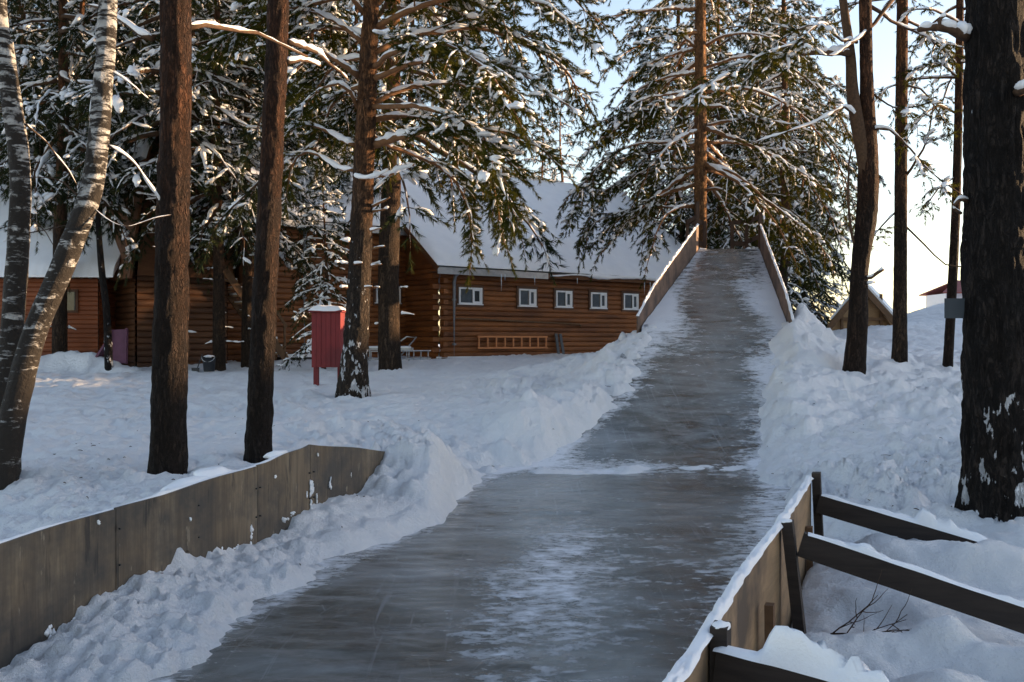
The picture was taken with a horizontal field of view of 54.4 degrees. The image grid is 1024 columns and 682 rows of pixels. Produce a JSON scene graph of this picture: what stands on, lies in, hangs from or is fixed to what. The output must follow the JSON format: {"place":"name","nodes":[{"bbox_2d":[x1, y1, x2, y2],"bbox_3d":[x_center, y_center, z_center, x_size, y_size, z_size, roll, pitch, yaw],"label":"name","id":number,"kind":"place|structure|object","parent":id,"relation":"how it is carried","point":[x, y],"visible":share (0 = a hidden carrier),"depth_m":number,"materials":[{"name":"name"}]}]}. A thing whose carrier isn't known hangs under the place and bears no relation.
{"place":"outdoors","nodes":[
{"label":"outdoors","id":0,"kind":"place"},
{"bbox_2d":[149,249,790,681],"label":"ice track","id":1,"kind":"structure","parent":0,"point":[519,575],"depth_m":7.92,"materials":[{"name":"grey ice"}]},
{"bbox_2d":[2,0,965,334],"label":"sky","id":2,"kind":"structure","parent":0,"point":[925,273],"materials":[{"name":"white"}]},
{"bbox_2d":[53,382,963,573],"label":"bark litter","id":3,"kind":"object","parent":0,"point":[418,420],"visible":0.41,"depth_m":9.81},
{"bbox_2d":[0,302,1023,681],"bbox_3d":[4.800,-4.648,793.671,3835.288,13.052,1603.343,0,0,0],"label":"snowy ground","id":4,"kind":"structure","parent":0,"point":[882,432],"depth_m":10.58,"materials":[{"name":"white snow"}]},
{"bbox_2d":[0,9,51,117],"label":"pine tree","id":5,"kind":"object","parent":4,"relation":"on","point":[41,25],"depth_m":41.94,"materials":[{"name":"green plant"}]},
{"bbox_2d":[0,0,83,189],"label":"pine tree","id":6,"kind":"object","parent":4,"relation":"on","point":[32,72],"visible":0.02,"depth_m":29.92,"materials":[{"name":"green plant"}]},
{"bbox_2d":[0,1,85,183],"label":"pine tree","id":7,"kind":"object","parent":4,"relation":"on","point":[12,28],"visible":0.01,"depth_m":33.19,"materials":[{"name":"green plant"}]},
{"bbox_2d":[0,0,88,473],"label":"birch tree","id":8,"kind":"object","parent":4,"relation":"on","point":[15,281],"visible":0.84,"depth_m":8.23,"materials":[{"name":"grey plant"}]},
{"bbox_2d":[0,184,119,356],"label":"log cabin","id":9,"kind":"object","parent":4,"relation":"on","point":[82,309],"visible":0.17,"depth_m":25.97,"materials":[{"name":"brown wood"}]},
{"bbox_2d":[67,289,77,312],"bbox_3d":[-11.511,-1.040,25.924,0.417,0.603,0.038,0,0,-3],"label":"window","id":10,"kind":"structure","parent":9,"relation":"in","point":[72,299],"depth_m":25.92,"materials":[{"name":"beige glass"}]},
{"bbox_2d":[13,4,133,144],"bbox_3d":[-16.865,-7.348,36.819,7.242,18.043,7.848,0,0,-18],"label":"pine tree","id":11,"kind":"object","parent":4,"relation":"on","point":[43,31],"visible":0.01,"depth_m":36.10,"materials":[{"name":"green plant"}]},
{"bbox_2d":[0,0,151,241],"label":"pine tree","id":12,"kind":"object","parent":4,"relation":"on","point":[31,31],"visible":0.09,"depth_m":27.80,"materials":[{"name":"green plant"}]},
{"bbox_2d":[0,0,159,183],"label":"pine tree","id":13,"kind":"object","parent":4,"relation":"on","point":[33,15],"visible":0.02,"depth_m":30.30,"materials":[{"name":"green plant"}]},
{"bbox_2d":[0,0,170,489],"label":"birch tree","id":14,"kind":"object","parent":4,"relation":"on","point":[16,400],"visible":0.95,"depth_m":7.83,"materials":[{"name":"grey plant"}]},
{"bbox_2d":[33,20,150,297],"bbox_3d":[-11.486,-4.140,28.767,4.166,10.860,3.964,0,0,14],"label":"pine tree","id":15,"kind":"object","parent":4,"relation":"on","point":[125,99],"visible":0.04,"depth_m":28.93,"materials":[{"name":"green plant"}]},
{"bbox_2d":[95,204,112,370],"bbox_3d":[-9.729,-1.560,23.742,0.468,5.046,0.206,0,0,0],"label":"dead sapling","id":16,"kind":"object","parent":4,"relation":"on","point":[108,357],"visible":0.74,"depth_m":23.68,"materials":[{"name":"brown wood"}]},
{"bbox_2d":[0,0,210,353],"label":"pine tree","id":17,"kind":"object","parent":4,"relation":"on","point":[67,146],"visible":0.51,"depth_m":24.59,"materials":[{"name":"green plant"}]},
{"bbox_2d":[95,328,128,363],"bbox_3d":[-9.764,0.123,24.360,0.813,0.883,0.479,0,0,0],"label":"purple sled","id":18,"kind":"object","parent":4,"relation":"on","point":[120,344],"visible":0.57,"depth_m":24.27,"materials":[{"name":"paint"}]},
{"bbox_2d":[73,1,223,103],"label":"pine tree","id":19,"kind":"object","parent":4,"relation":"on","point":[146,17],"visible":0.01,"depth_m":33.84,"materials":[{"name":"green plant"}]},
{"bbox_2d":[0,0,307,332],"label":"pine tree","id":20,"kind":"object","parent":4,"relation":"on","point":[80,96],"visible":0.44,"depth_m":23.73,"materials":[{"name":"green plant"}]},
{"bbox_2d":[119,0,232,104],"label":"pine tree","id":21,"kind":"object","parent":4,"relation":"on","point":[197,39],"depth_m":39.55,"materials":[{"name":"green plant"}]},
{"bbox_2d":[0,444,384,668],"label":"plywood wall","id":22,"kind":"structure","parent":4,"relation":"on","point":[54,577],"depth_m":6.42,"materials":[{"name":"grey wood"}]},
{"bbox_2d":[191,354,202,371],"bbox_3d":[-7.625,0.554,24.132,0.273,0.479,0.118,0,0,-27],"label":"scraper","id":23,"kind":"object","parent":4,"relation":"on","point":[195,369],"visible":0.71,"depth_m":24.09,"materials":[{"name":"black plastic"}]},
{"bbox_2d":[86,0,307,474],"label":"pine tree","id":24,"kind":"object","parent":4,"relation":"on","point":[168,448],"visible":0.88,"depth_m":8.39,"materials":[{"name":"brown plant"}]},
{"bbox_2d":[132,3,263,120],"bbox_3d":[-11.095,-8.309,34.224,7.541,18.914,7.411,0,0,5],"label":"pine tree","id":25,"kind":"object","parent":4,"relation":"on","point":[155,24],"visible":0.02,"depth_m":33.01,"materials":[{"name":"green plant"}]},
{"bbox_2d":[201,355,215,371],"bbox_3d":[-7.367,0.538,24.211,0.340,0.402,0.340,0,0,0],"label":"bucket","id":26,"kind":"object","parent":4,"relation":"on","point":[209,363],"visible":1,"depth_m":24.09,"materials":[{"name":"black plastic"}]},
{"bbox_2d":[105,0,320,370],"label":"pine tree","id":27,"kind":"object","parent":4,"relation":"on","point":[219,312],"visible":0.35,"depth_m":24.83,"materials":[{"name":"green plant"}]},
{"bbox_2d":[204,3,291,104],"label":"pine tree","id":28,"kind":"object","parent":4,"relation":"on","point":[238,62],"depth_m":45.77,"materials":[{"name":"green plant"}]},
{"bbox_2d":[225,239,288,361],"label":"outside stairs","id":29,"kind":"structure","parent":4,"relation":"on","point":[236,287],"depth_m":28.12,"materials":[{"name":"brown wood"}]},
{"bbox_2d":[190,0,345,367],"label":"pine tree","id":30,"kind":"object","parent":4,"relation":"on","point":[292,256],"visible":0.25,"depth_m":26.12,"materials":[{"name":"green plant"}]},
{"bbox_2d":[243,0,348,462],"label":"pine tree","id":31,"kind":"object","parent":4,"relation":"on","point":[260,412],"visible":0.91,"depth_m":9.80,"materials":[{"name":"brown plant"}]},
{"bbox_2d":[231,6,380,158],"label":"pine tree","id":32,"kind":"object","parent":4,"relation":"on","point":[343,14],"depth_m":46.27,"materials":[{"name":"green plant"}]},
{"bbox_2d":[276,161,349,370],"bbox_3d":[-4.789,-1.667,24.502,2.246,5.532,2.137,0,0,-42],"label":"pine tree","id":33,"kind":"object","parent":4,"relation":"on","point":[311,249],"visible":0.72,"depth_m":24.39,"materials":[{"name":"green plant"}]},
{"bbox_2d":[308,305,345,385],"bbox_3d":[-3.527,0.221,19.117,0.672,1.818,0.440,0,0,6],"label":"red notice box","id":34,"kind":"object","parent":4,"relation":"on","point":[328,324],"visible":0.94,"depth_m":18.97,"materials":[{"name":"paint"}]},
{"bbox_2d":[250,0,418,282],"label":"pine tree","id":35,"kind":"object","parent":4,"relation":"on","point":[347,185],"visible":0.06,"depth_m":32.12,"materials":[{"name":"green plant"}]},
{"bbox_2d":[308,0,439,347],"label":"pine tree","id":36,"kind":"object","parent":4,"relation":"on","point":[354,22],"visible":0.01,"depth_m":47.89,"materials":[{"name":"green plant"}]},
{"bbox_2d":[68,95,680,366],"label":"log house","id":37,"kind":"structure","parent":4,"relation":"on","point":[579,313],"depth_m":32.08,"materials":[{"name":"brown wood"}]},
{"bbox_2d":[373,283,402,305],"bbox_3d":[-3.973,-1.492,31.957,1.088,0.719,0.075,0,0,-39],"label":"window","id":38,"kind":"structure","parent":37,"relation":"in","point":[375,291],"depth_m":31.67,"materials":[{"name":"white plastic"}]},
{"bbox_2d":[456,284,483,306],"bbox_3d":[-1.324,-1.436,31.659,1.096,0.707,0.075,0,0,-39],"label":"window","id":39,"kind":"structure","parent":37,"relation":"in","point":[474,297],"depth_m":31.64,"materials":[{"name":"white plastic"}]},
{"bbox_2d":[477,336,547,348],"bbox_3d":[0.046,0.041,32.709,2.937,0.423,0.050,0,0,-39],"label":"hung ladder","id":40,"kind":"object","parent":37,"relation":"attached to","point":[513,337],"visible":1,"depth_m":32.69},
{"bbox_2d":[516,286,537,308],"bbox_3d":[0.513,-1.446,33.149,0.921,0.751,0.075,0,0,-39],"label":"window","id":41,"kind":"structure","parent":37,"relation":"in","point":[526,296],"depth_m":33.12,"materials":[{"name":"white plastic"}]},
{"bbox_2d":[553,288,573,309],"bbox_3d":[1.781,-1.442,34.177,0.919,0.745,0.075,0,0,-39],"label":"window","id":42,"kind":"structure","parent":37,"relation":"in","point":[563,298],"depth_m":34.17,"materials":[{"name":"white plastic"}]},
{"bbox_2d":[588,290,607,310],"bbox_3d":[3.062,-1.435,35.215,0.947,0.737,0.075,0,0,-39],"label":"window","id":43,"kind":"structure","parent":37,"relation":"in","point":[597,299],"depth_m":35.19,"materials":[{"name":"white plastic"}]},
{"bbox_2d":[621,291,639,311],"bbox_3d":[4.322,-1.437,36.237,0.936,0.753,0.075,0,0,-39],"label":"window","id":44,"kind":"structure","parent":37,"relation":"in","point":[630,300],"depth_m":36.23,"materials":[{"name":"white plastic"}]},
{"bbox_2d":[196,0,570,369],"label":"pine tree","id":45,"kind":"object","parent":4,"relation":"on","point":[389,343],"visible":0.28,"depth_m":23.52,"materials":[{"name":"green plant"}]},
{"bbox_2d":[369,336,416,360],"bbox_3d":[-3.254,0.204,27.019,1.376,0.679,0.751,0,0,0],"label":"metal lounger frame","id":46,"kind":"object","parent":4,"relation":"on","point":[408,347],"visible":0.59,"depth_m":26.71,"materials":[{"name":"grey metal"}]},
{"bbox_2d":[368,350,430,359],"bbox_3d":[-2.997,0.375,26.594,1.663,0.269,0.046,0,0,-9],"label":"aluminium ladder","id":47,"kind":"object","parent":4,"relation":"on","point":[413,358],"visible":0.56,"depth_m":26.63,"materials":[{"name":"silver metal"}]},
{"bbox_2d":[191,0,626,397],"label":"pine tree","id":48,"kind":"object","parent":4,"relation":"on","point":[436,49],"visible":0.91,"depth_m":16.78,"materials":[{"name":"green plant"}]},
{"bbox_2d":[356,0,488,163],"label":"pine tree","id":49,"kind":"object","parent":4,"relation":"on","point":[410,79],"visible":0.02,"depth_m":49.96,"materials":[{"name":"green plant"}]},
{"bbox_2d":[407,4,509,304],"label":"pine tree","id":50,"kind":"object","parent":4,"relation":"on","point":[421,152],"visible":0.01,"depth_m":53.28,"materials":[{"name":"green plant"}]},
{"bbox_2d":[467,99,524,175],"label":"pine tree","id":51,"kind":"object","parent":4,"relation":"on","point":[506,124],"visible":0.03,"depth_m":57.57,"materials":[{"name":"green plant"}]},
{"bbox_2d":[504,135,538,179],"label":"pine tree","id":52,"kind":"object","parent":4,"relation":"on","point":[519,157],"visible":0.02,"depth_m":80.08,"materials":[{"name":"green plant"}]},
{"bbox_2d":[518,110,567,181],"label":"pine tree","id":53,"kind":"object","parent":4,"relation":"on","point":[541,168],"visible":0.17,"depth_m":67.89,"materials":[{"name":"green plant"}]},
{"bbox_2d":[555,333,559,353],"bbox_3d":[1.557,0.245,33.818,0.213,1.007,0.113,0,0,44],"label":"leaning board","id":54,"kind":"object","parent":4,"relation":"on","point":[557,343],"visible":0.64,"depth_m":33.82,"materials":[{"name":"grey wood"}]},
{"bbox_2d":[532,88,589,184],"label":"pine tree","id":55,"kind":"object","parent":4,"relation":"on","point":[568,136],"visible":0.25,"depth_m":77.84,"materials":[{"name":"green plant"}]},
{"bbox_2d":[559,334,564,353],"bbox_3d":[1.728,0.256,33.957,0.253,1.013,0.113,0,0,29],"label":"leaning board","id":56,"kind":"object","parent":4,"relation":"on","point":[561,344],"visible":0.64,"depth_m":33.95,"materials":[{"name":"grey wood"}]},
{"bbox_2d":[605,34,692,243],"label":"pine tree","id":57,"kind":"object","parent":4,"relation":"on","point":[643,56],"visible":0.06,"depth_m":45.73,"materials":[{"name":"green plant"}]},
{"bbox_2d":[622,0,758,246],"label":"pine tree","id":58,"kind":"object","parent":4,"relation":"on","point":[655,50],"visible":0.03,"depth_m":43.51,"materials":[{"name":"green plant"}]},
{"bbox_2d":[554,0,857,311],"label":"pine tree","id":59,"kind":"object","parent":4,"relation":"on","point":[631,116],"visible":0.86,"depth_m":30.05,"materials":[{"name":"green plant"}]},
{"bbox_2d":[652,0,763,247],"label":"pine tree","id":60,"kind":"object","parent":4,"relation":"on","point":[724,32],"visible":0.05,"depth_m":47.82,"materials":[{"name":"green plant"}]},
{"bbox_2d":[636,201,793,332],"bbox_3d":[4.946,-1.515,24.249,3.053,4.633,10.112,0,0,12],"label":"wooden slide","id":61,"kind":"object","parent":4,"relation":"on","point":[683,256],"visible":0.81,"depth_m":24.04,"materials":[{"name":"brown wood"}]},
{"bbox_2d":[639,0,798,297],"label":"pine tree","id":62,"kind":"object","parent":4,"relation":"on","point":[724,128],"visible":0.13,"depth_m":40.76,"materials":[{"name":"green plant"}]},
{"bbox_2d":[688,0,833,306],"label":"pine tree","id":63,"kind":"object","parent":4,"relation":"on","point":[751,83],"visible":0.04,"depth_m":45.70,"materials":[{"name":"green plant"}]},
{"bbox_2d":[707,0,829,314],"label":"pine tree","id":64,"kind":"object","parent":4,"relation":"on","point":[724,147],"visible":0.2,"depth_m":39.59,"materials":[{"name":"green plant"}]},
{"bbox_2d":[742,0,849,323],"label":"pine tree","id":65,"kind":"object","parent":4,"relation":"on","point":[837,303],"visible":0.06,"depth_m":46.24,"materials":[{"name":"green plant"}]},
{"bbox_2d":[708,0,890,291],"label":"pine tree","id":66,"kind":"object","parent":4,"relation":"on","point":[782,93],"visible":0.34,"depth_m":36.32,"materials":[{"name":"green plant"}]},
{"bbox_2d":[767,71,852,327],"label":"pine tree","id":67,"kind":"object","parent":4,"relation":"on","point":[817,314],"visible":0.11,"depth_m":43.31,"materials":[{"name":"green plant"}]},
{"bbox_2d":[658,0,964,374],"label":"pine tree","id":68,"kind":"object","parent":4,"relation":"on","point":[861,110],"visible":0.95,"depth_m":16.94,"materials":[{"name":"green plant"}]},
{"bbox_2d":[662,472,1023,681],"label":"board barrier","id":69,"kind":"object","parent":4,"relation":"on","point":[746,633],"visible":0.99,"depth_m":4.84,"materials":[{"name":"brown wood"}]},
{"bbox_2d":[827,284,892,330],"bbox_3d":[13.997,-1.081,39.578,2.951,2.402,4.500,0,0,20],"label":"frame hut","id":70,"kind":"object","parent":4,"relation":"on","point":[880,310],"visible":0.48,"depth_m":38.11,"materials":[{"name":"brown wood"}]},
{"bbox_2d":[830,570,911,634],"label":"dry twigs","id":71,"kind":"object","parent":4,"relation":"on","point":[859,613],"visible":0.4,"depth_m":4.64,"materials":[{"name":"brown wood"}]},
{"bbox_2d":[811,0,962,362],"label":"pine tree","id":72,"kind":"object","parent":4,"relation":"on","point":[899,353],"visible":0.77,"depth_m":18.98,"materials":[{"name":"green plant"}]},
{"bbox_2d":[874,0,965,366],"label":"pine tree","id":73,"kind":"object","parent":4,"relation":"on","point":[949,333],"visible":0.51,"depth_m":19.13,"materials":[{"name":"green plant"}]},
{"bbox_2d":[944,298,964,317],"bbox_3d":[3.377,-0.248,7.566,0.202,0.151,0.059,0,0,0],"label":"sign plate","id":74,"kind":"object","parent":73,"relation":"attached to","point":[953,307],"visible":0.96,"depth_m":7.54,"materials":[{"name":"grey metal"}]},
{"bbox_2d":[919,280,961,306],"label":"red roofed house","id":75,"kind":"structure","parent":4,"relation":"on","point":[937,295],"depth_m":72.57,"materials":[{"name":"paint"}]},
{"bbox_2d":[917,0,1023,522],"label":"pine tree","id":76,"kind":"object","parent":4,"relation":"on","point":[989,34],"visible":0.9,"depth_m":7.34,"materials":[{"name":"brown plant"}]}
]}

